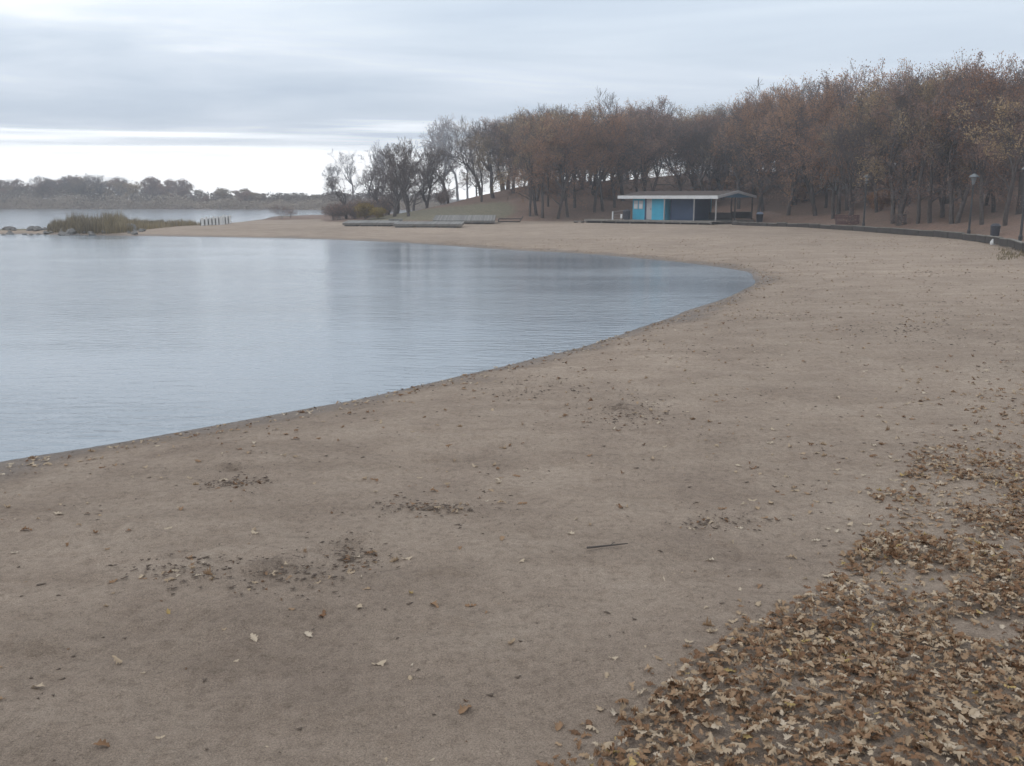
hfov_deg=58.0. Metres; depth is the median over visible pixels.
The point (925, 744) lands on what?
fallen leaf
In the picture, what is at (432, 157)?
tree
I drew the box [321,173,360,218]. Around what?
tree
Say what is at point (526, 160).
tree
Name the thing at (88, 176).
tree
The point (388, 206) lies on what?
shrub
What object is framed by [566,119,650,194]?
tree
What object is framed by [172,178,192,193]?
tree
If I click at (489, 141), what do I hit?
tree
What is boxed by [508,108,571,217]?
tree
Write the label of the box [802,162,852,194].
tree
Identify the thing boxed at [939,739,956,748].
fallen leaf
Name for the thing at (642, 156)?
tree
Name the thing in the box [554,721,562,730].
fallen leaf
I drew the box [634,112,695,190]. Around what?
tree
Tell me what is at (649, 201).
door
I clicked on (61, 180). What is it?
tree
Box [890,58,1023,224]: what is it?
tree
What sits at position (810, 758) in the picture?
fallen leaf
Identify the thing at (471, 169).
tree
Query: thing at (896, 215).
shrub
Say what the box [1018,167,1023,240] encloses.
street lamp
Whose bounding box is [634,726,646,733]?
fallen leaf
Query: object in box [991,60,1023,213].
tree
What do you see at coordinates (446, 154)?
tree
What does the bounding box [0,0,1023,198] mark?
sky
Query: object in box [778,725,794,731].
fallen leaf
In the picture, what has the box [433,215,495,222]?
dock section
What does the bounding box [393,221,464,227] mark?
dock section
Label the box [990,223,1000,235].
trash bin
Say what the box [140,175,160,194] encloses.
tree
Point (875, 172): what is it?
tree
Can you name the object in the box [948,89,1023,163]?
tree
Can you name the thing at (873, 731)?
fallen leaf
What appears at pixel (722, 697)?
fallen leaf
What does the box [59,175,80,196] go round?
tree
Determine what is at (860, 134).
tree
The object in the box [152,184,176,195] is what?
tree
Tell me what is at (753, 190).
tree
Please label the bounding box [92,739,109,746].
fallen leaf
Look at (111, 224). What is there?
reeds
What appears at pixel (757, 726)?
fallen leaf
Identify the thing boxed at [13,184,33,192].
tree
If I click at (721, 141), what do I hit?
tree
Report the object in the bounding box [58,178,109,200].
tree
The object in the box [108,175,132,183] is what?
tree
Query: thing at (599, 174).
tree
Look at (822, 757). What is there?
fallen leaf
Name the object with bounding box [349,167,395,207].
tree
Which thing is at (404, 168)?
tree
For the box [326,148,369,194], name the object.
tree
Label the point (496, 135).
tree
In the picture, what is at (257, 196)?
tree
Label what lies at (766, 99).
tree
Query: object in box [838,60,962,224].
tree
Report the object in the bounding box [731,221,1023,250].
timber edging
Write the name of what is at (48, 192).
tree
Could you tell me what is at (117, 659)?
fallen leaf
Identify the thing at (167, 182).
tree
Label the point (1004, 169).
tree
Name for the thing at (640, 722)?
fallen leaf
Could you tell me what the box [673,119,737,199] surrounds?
tree
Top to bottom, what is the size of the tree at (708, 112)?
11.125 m
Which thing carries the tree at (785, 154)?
on the ground
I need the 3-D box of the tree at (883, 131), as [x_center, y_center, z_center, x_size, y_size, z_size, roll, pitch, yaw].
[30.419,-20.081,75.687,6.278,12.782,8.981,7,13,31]
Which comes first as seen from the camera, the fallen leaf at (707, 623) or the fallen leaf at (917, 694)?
the fallen leaf at (917, 694)
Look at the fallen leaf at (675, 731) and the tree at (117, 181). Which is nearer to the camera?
the fallen leaf at (675, 731)
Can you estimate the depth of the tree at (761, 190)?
93.46 m
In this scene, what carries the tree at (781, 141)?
on the ground
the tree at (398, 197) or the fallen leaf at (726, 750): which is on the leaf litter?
the fallen leaf at (726, 750)
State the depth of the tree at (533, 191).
95.22 m
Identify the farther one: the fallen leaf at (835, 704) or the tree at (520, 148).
the tree at (520, 148)
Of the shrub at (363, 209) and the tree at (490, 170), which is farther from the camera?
the tree at (490, 170)
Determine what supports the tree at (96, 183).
on the ground
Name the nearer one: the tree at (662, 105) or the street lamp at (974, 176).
the street lamp at (974, 176)
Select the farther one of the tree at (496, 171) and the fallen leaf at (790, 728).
the tree at (496, 171)
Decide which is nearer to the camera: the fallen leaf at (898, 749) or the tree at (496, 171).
the fallen leaf at (898, 749)
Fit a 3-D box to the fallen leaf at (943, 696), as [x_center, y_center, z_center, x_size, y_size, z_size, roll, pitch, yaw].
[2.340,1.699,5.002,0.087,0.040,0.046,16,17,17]
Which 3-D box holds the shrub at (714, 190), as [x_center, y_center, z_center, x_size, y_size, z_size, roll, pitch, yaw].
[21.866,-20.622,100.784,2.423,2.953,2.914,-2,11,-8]
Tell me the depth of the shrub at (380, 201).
106.15 m
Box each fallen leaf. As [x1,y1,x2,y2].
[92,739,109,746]
[112,655,122,663]
[204,567,212,574]
[250,633,257,641]
[304,631,311,636]
[372,660,385,665]
[389,556,398,561]
[458,703,470,713]
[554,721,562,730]
[601,749,612,755]
[604,741,613,749]
[617,747,625,752]
[618,737,626,744]
[626,748,640,752]
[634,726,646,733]
[637,718,642,726]
[643,707,648,716]
[654,706,664,714]
[661,679,673,687]
[671,727,685,735]
[680,720,691,727]
[682,741,692,746]
[694,741,708,748]
[703,616,713,625]
[707,731,714,745]
[709,657,722,661]
[709,714,723,720]
[712,742,722,750]
[719,694,725,703]
[719,748,731,753]
[724,697,736,700]
[730,742,746,748]
[746,740,760,747]
[748,724,761,730]
[760,710,766,719]
[765,716,779,724]
[768,747,777,755]
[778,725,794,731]
[779,678,792,686]
[783,733,791,739]
[809,752,817,760]
[814,752,829,762]
[830,702,841,709]
[834,575,843,582]
[839,735,850,743]
[855,706,868,716]
[856,711,864,720]
[861,697,867,707]
[867,727,883,734]
[894,744,908,751]
[896,744,909,756]
[897,717,910,726]
[905,735,912,745]
[913,691,922,696]
[919,740,930,749]
[924,731,936,739]
[928,743,940,754]
[937,693,950,700]
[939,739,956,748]
[951,751,968,760]
[952,701,961,710]
[968,708,977,714]
[996,704,1010,712]
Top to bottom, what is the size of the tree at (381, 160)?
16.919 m
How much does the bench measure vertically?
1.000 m
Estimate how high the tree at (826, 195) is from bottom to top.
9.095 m
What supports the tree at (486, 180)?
on the ground
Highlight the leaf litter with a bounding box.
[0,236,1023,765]
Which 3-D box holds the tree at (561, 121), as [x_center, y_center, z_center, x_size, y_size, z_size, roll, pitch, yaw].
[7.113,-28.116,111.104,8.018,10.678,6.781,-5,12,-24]
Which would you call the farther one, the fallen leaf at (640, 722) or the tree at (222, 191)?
the tree at (222, 191)
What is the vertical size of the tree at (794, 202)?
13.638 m
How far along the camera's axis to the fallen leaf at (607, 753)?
4.58 m
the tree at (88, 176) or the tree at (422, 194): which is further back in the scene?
the tree at (88, 176)
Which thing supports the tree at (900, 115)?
on the ground
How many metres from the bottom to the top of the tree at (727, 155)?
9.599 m
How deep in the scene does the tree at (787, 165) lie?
101.25 m
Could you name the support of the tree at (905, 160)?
on the ground
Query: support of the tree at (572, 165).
on the ground
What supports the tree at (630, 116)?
on the ground
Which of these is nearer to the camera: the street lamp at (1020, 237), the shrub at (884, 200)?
the street lamp at (1020, 237)
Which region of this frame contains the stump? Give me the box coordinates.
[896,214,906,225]
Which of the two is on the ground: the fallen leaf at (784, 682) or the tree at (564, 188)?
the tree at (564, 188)
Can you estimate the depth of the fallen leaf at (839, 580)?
6.65 m
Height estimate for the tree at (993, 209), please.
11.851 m
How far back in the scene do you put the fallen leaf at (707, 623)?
5.90 m
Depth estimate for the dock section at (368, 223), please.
83.47 m
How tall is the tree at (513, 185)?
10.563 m
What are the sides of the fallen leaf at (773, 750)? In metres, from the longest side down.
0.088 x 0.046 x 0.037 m
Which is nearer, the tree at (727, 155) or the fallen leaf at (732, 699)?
the fallen leaf at (732, 699)
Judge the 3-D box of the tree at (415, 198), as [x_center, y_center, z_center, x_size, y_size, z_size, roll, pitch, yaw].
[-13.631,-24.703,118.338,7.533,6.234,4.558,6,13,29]
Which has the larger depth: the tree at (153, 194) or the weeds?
the tree at (153, 194)
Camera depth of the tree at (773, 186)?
106.63 m
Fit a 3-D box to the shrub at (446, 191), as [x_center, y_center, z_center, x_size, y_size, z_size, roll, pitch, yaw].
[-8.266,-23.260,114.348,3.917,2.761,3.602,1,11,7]
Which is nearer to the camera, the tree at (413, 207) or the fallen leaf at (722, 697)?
the fallen leaf at (722, 697)
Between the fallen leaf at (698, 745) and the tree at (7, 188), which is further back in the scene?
the tree at (7, 188)
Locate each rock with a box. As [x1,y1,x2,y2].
[26,226,33,230]
[65,228,75,234]
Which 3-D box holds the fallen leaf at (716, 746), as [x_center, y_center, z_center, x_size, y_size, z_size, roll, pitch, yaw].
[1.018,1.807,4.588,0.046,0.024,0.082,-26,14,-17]
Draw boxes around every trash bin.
[620,209,630,219]
[756,212,762,221]
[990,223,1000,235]
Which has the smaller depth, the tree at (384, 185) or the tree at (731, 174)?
the tree at (731, 174)
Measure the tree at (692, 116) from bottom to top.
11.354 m
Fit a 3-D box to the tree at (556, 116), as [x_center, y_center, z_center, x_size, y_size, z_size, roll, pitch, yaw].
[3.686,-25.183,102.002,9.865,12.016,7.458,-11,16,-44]
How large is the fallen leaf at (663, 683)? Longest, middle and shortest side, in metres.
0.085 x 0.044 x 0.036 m
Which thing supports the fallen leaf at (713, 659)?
on the leaf litter
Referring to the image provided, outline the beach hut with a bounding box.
[618,190,756,222]
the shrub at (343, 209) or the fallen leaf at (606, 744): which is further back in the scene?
the shrub at (343, 209)
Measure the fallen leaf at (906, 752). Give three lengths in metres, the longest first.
0.076 x 0.043 x 0.030 m
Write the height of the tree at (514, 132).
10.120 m
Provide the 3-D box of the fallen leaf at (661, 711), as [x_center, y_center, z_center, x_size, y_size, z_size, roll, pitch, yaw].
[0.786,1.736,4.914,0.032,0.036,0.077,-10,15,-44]
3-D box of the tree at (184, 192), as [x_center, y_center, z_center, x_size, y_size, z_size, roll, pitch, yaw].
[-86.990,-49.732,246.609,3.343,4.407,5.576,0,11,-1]
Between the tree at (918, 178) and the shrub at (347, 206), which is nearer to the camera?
the tree at (918, 178)
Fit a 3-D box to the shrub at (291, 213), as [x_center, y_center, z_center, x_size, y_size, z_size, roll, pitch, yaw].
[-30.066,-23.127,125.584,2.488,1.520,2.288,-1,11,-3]
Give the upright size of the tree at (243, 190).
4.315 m
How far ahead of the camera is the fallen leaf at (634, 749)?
4.61 m
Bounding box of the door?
[646,199,651,218]
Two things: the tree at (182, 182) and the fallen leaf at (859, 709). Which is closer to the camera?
the fallen leaf at (859, 709)
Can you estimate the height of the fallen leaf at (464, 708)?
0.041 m
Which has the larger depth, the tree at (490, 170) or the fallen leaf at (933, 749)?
the tree at (490, 170)
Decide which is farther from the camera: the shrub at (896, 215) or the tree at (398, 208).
the tree at (398, 208)
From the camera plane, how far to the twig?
7.23 m
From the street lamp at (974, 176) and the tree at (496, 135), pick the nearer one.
the street lamp at (974, 176)
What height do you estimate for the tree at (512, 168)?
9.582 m
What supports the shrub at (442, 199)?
on the ground
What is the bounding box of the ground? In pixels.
[0,166,1023,765]
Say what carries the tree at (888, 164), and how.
on the ground
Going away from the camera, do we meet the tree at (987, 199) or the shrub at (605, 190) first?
the tree at (987, 199)
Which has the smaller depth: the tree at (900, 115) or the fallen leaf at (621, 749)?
the fallen leaf at (621, 749)
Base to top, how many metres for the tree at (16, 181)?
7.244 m
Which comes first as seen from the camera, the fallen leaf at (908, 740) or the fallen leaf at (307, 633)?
the fallen leaf at (908, 740)
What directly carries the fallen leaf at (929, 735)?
on the leaf litter
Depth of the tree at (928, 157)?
84.56 m
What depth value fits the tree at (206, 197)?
240.43 m
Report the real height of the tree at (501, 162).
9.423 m
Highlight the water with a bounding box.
[0,209,754,461]
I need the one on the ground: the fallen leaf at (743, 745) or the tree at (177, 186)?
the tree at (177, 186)
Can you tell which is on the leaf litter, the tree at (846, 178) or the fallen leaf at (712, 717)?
the fallen leaf at (712, 717)
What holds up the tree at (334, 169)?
on the ground
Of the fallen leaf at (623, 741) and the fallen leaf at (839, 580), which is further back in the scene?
the fallen leaf at (839, 580)
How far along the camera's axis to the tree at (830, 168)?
79.48 m
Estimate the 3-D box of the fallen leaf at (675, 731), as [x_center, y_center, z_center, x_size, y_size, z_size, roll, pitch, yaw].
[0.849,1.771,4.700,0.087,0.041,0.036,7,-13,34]
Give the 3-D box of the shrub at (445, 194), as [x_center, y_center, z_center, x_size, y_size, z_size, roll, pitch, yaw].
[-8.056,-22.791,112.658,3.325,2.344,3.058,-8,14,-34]
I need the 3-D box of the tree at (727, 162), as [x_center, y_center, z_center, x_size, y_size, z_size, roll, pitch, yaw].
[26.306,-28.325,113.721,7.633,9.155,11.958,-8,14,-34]
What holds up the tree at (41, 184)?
on the ground
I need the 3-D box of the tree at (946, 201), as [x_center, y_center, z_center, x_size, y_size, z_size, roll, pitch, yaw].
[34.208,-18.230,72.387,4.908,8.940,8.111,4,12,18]
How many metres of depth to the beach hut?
88.16 m
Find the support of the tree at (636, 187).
on the ground
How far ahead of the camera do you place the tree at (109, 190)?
249.15 m
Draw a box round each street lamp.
[862,174,870,225]
[967,173,978,233]
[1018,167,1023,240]
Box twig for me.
[587,542,627,548]
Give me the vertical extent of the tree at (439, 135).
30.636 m
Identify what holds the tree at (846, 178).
on the ground
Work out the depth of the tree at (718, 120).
109.19 m
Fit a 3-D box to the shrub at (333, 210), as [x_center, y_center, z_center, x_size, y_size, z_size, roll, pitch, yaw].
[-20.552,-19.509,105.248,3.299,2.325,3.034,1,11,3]
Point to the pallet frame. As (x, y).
(510, 218)
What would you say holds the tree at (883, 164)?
on the ground
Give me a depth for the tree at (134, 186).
245.55 m
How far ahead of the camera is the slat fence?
92.90 m
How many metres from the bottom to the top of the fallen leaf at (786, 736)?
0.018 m
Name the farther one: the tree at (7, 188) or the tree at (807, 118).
the tree at (7, 188)
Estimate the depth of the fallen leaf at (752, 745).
4.61 m
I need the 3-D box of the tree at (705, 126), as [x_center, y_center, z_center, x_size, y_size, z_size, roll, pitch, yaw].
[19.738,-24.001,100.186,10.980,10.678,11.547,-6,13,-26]
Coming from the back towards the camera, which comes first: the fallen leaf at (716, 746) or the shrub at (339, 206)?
the shrub at (339, 206)
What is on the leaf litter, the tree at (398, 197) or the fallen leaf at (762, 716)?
the fallen leaf at (762, 716)
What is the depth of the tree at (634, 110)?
123.25 m
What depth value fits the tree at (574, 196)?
99.51 m
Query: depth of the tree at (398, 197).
100.94 m
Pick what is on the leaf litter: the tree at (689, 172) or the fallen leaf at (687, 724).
the fallen leaf at (687, 724)
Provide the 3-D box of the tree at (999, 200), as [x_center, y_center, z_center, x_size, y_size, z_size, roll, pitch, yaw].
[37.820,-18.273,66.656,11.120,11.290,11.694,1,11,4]
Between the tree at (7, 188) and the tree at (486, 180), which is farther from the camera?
the tree at (7, 188)
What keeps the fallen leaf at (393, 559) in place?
on the ground
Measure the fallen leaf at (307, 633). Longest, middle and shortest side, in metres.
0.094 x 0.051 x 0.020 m
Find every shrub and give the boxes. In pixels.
[270,204,294,217]
[285,208,297,216]
[321,201,342,219]
[325,203,348,219]
[326,201,351,219]
[330,199,354,218]
[341,198,365,218]
[345,208,357,216]
[353,203,374,219]
[367,195,394,215]
[369,206,387,218]
[370,197,397,213]
[428,186,457,200]
[434,189,457,203]
[435,192,450,203]
[593,180,619,198]
[696,179,727,190]
[704,182,721,204]
[864,190,897,210]
[889,212,899,225]
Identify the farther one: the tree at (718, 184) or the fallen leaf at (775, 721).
the tree at (718, 184)
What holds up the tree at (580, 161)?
on the ground
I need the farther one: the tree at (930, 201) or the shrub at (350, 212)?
the shrub at (350, 212)
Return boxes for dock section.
[342,220,397,225]
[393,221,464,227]
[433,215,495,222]
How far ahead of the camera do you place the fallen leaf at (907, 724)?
4.72 m
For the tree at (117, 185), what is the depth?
263.99 m
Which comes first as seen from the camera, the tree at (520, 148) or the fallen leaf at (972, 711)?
the fallen leaf at (972, 711)
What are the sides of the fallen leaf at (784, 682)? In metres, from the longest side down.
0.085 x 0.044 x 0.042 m
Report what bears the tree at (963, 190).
on the ground
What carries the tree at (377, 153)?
on the ground
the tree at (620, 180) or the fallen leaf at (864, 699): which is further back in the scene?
the tree at (620, 180)
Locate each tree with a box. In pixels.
[0,178,25,190]
[1,185,11,196]
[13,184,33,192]
[24,174,55,198]
[32,179,53,199]
[43,184,53,199]
[56,175,83,192]
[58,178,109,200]
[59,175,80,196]
[82,172,117,203]
[82,174,98,190]
[88,181,113,197]
[102,188,112,198]
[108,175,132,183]
[108,178,135,194]
[111,181,126,193]
[124,182,143,200]
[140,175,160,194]
[146,184,162,199]
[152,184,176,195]
[158,178,173,186]
[159,185,180,194]
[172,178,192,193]
[178,189,192,198]
[200,195,209,201]
[215,187,233,199]
[237,188,248,192]
[237,191,249,201]
[250,192,262,201]
[321,163,342,192]
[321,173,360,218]
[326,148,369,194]
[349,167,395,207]
[351,168,393,216]
[352,140,393,197]
[367,137,425,216]
[368,155,432,216]
[369,147,398,192]
[372,158,433,213]
[378,172,412,214]
[381,166,430,211]
[407,158,445,210]
[411,164,437,205]
[412,142,456,208]
[419,112,467,200]
[420,147,466,203]
[429,130,465,189]
[433,114,489,198]
[433,126,489,195]
[452,116,519,197]
[454,129,505,201]
[460,164,495,195]
[464,118,521,188]
[467,117,505,190]
[483,125,518,188]
[486,159,505,186]
[489,107,562,216]
[495,114,570,174]
[496,107,541,193]
[496,145,523,188]
[497,117,610,218]
[500,113,567,214]
[503,118,566,194]
[504,114,575,200]
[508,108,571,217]
[509,103,566,152]
[516,103,575,206]
[530,119,604,197]
[537,104,598,216]
[541,104,580,189]
[550,109,583,189]
[552,100,619,207]
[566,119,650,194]
[569,107,636,211]
[575,108,640,207]
[576,101,647,212]
[586,87,640,200]
[589,114,658,191]
[604,105,708,192]
[611,114,660,181]
[613,104,671,183]
[614,97,664,181]
[616,103,673,187]
[633,95,677,186]
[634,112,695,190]
[645,99,725,188]
[653,111,752,198]
[659,113,742,190]
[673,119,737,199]
[692,107,771,174]
[694,105,730,117]
[696,116,734,187]
[696,119,774,198]
[697,113,757,190]
[702,114,779,208]
[705,100,745,170]
[711,83,817,211]
[719,108,788,195]
[726,93,807,188]
[732,91,789,211]
[744,77,819,204]
[744,82,850,215]
[745,71,883,215]
[750,110,826,194]
[776,71,856,200]
[790,109,870,218]
[798,121,853,207]
[799,68,900,213]
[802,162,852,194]
[811,75,950,212]
[813,58,885,210]
[817,113,890,216]
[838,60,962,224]
[839,58,921,212]
[856,124,903,184]
[862,120,926,183]
[863,100,907,190]
[877,62,986,223]
[878,88,930,203]
[882,56,1023,217]
[886,89,979,187]
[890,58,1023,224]
[892,61,978,222]
[893,149,971,190]
[911,87,1019,196]
[925,94,990,203]
[927,49,1023,224]
[937,47,1023,211]
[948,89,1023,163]
[952,114,1020,205]
[958,69,1023,207]
[965,78,1023,225]
[986,115,1018,194]
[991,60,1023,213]
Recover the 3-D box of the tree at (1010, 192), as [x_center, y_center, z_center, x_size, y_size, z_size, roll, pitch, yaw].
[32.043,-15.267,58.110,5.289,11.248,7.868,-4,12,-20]
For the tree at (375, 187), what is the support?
on the ground
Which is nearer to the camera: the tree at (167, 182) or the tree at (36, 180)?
the tree at (36, 180)
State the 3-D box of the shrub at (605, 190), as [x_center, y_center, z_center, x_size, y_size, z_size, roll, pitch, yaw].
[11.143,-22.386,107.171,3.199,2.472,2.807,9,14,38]
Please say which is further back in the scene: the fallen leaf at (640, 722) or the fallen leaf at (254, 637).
the fallen leaf at (254, 637)
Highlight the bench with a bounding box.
[834,214,859,224]
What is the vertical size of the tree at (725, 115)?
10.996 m
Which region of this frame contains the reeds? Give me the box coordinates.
[47,210,199,233]
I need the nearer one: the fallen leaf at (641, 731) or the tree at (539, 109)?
the fallen leaf at (641, 731)
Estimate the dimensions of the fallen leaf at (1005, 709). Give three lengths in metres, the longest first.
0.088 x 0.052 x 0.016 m
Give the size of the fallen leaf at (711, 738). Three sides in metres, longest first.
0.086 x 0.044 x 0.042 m
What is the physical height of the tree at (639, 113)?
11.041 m
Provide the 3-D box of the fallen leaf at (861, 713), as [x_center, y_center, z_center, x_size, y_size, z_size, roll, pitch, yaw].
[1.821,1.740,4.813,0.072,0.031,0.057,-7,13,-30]
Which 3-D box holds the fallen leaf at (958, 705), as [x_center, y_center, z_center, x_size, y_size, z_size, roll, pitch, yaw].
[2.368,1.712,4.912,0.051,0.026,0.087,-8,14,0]
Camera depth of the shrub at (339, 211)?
106.06 m
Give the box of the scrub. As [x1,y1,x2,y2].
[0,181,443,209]
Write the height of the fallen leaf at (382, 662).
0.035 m
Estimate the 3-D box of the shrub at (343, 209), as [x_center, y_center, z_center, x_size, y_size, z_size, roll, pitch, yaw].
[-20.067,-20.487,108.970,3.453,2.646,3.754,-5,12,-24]
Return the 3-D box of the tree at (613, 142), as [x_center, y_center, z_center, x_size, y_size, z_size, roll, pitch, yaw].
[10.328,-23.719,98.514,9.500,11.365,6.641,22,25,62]
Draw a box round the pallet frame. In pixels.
[498,216,522,221]
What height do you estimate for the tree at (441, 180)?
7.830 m
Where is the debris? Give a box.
[2,259,1023,763]
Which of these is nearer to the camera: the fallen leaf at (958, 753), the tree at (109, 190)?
the fallen leaf at (958, 753)
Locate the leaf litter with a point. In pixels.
(890, 668)
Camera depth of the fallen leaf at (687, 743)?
4.62 m
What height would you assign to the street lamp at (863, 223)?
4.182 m
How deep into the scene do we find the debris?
8.04 m
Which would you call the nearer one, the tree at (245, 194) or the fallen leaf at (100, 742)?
the fallen leaf at (100, 742)
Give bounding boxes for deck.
[584,219,720,224]
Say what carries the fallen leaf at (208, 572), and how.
on the ground
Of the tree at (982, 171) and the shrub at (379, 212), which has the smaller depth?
the tree at (982, 171)
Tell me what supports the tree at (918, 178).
on the ground
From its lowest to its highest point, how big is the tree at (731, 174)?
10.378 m
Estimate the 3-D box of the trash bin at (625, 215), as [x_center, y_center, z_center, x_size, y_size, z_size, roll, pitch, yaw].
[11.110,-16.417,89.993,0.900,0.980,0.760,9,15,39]
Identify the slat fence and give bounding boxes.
[200,215,231,225]
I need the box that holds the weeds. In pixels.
[992,246,1023,259]
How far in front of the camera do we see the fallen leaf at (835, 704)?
4.95 m
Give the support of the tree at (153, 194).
on the ground
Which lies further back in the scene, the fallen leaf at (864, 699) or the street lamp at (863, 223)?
the street lamp at (863, 223)
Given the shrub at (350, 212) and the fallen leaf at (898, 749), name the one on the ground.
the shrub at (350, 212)
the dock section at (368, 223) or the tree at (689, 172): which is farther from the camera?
the tree at (689, 172)
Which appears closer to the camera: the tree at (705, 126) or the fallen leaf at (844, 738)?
the fallen leaf at (844, 738)
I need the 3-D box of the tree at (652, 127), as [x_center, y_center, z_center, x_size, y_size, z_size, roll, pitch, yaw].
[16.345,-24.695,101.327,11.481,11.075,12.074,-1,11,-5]
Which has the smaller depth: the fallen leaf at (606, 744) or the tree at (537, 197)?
the fallen leaf at (606, 744)
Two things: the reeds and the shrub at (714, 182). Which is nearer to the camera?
the reeds
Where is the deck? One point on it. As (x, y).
(647, 221)
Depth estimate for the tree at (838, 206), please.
82.42 m
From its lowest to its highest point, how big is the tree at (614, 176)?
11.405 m
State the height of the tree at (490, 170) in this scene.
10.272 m
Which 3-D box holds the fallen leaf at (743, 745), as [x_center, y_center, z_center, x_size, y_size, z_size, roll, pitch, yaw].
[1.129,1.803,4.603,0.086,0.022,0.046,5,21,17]
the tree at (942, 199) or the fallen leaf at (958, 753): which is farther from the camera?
the tree at (942, 199)
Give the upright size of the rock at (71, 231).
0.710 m
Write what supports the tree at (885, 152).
on the ground
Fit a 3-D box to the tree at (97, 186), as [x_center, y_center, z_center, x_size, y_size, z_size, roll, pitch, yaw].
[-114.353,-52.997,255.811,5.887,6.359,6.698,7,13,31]
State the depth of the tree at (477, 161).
107.45 m
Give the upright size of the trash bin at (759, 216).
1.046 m
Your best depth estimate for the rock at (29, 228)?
78.80 m
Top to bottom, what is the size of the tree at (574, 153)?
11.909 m
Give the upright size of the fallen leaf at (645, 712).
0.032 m
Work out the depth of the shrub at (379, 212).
99.42 m
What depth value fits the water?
23.68 m
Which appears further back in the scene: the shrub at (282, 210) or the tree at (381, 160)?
the tree at (381, 160)

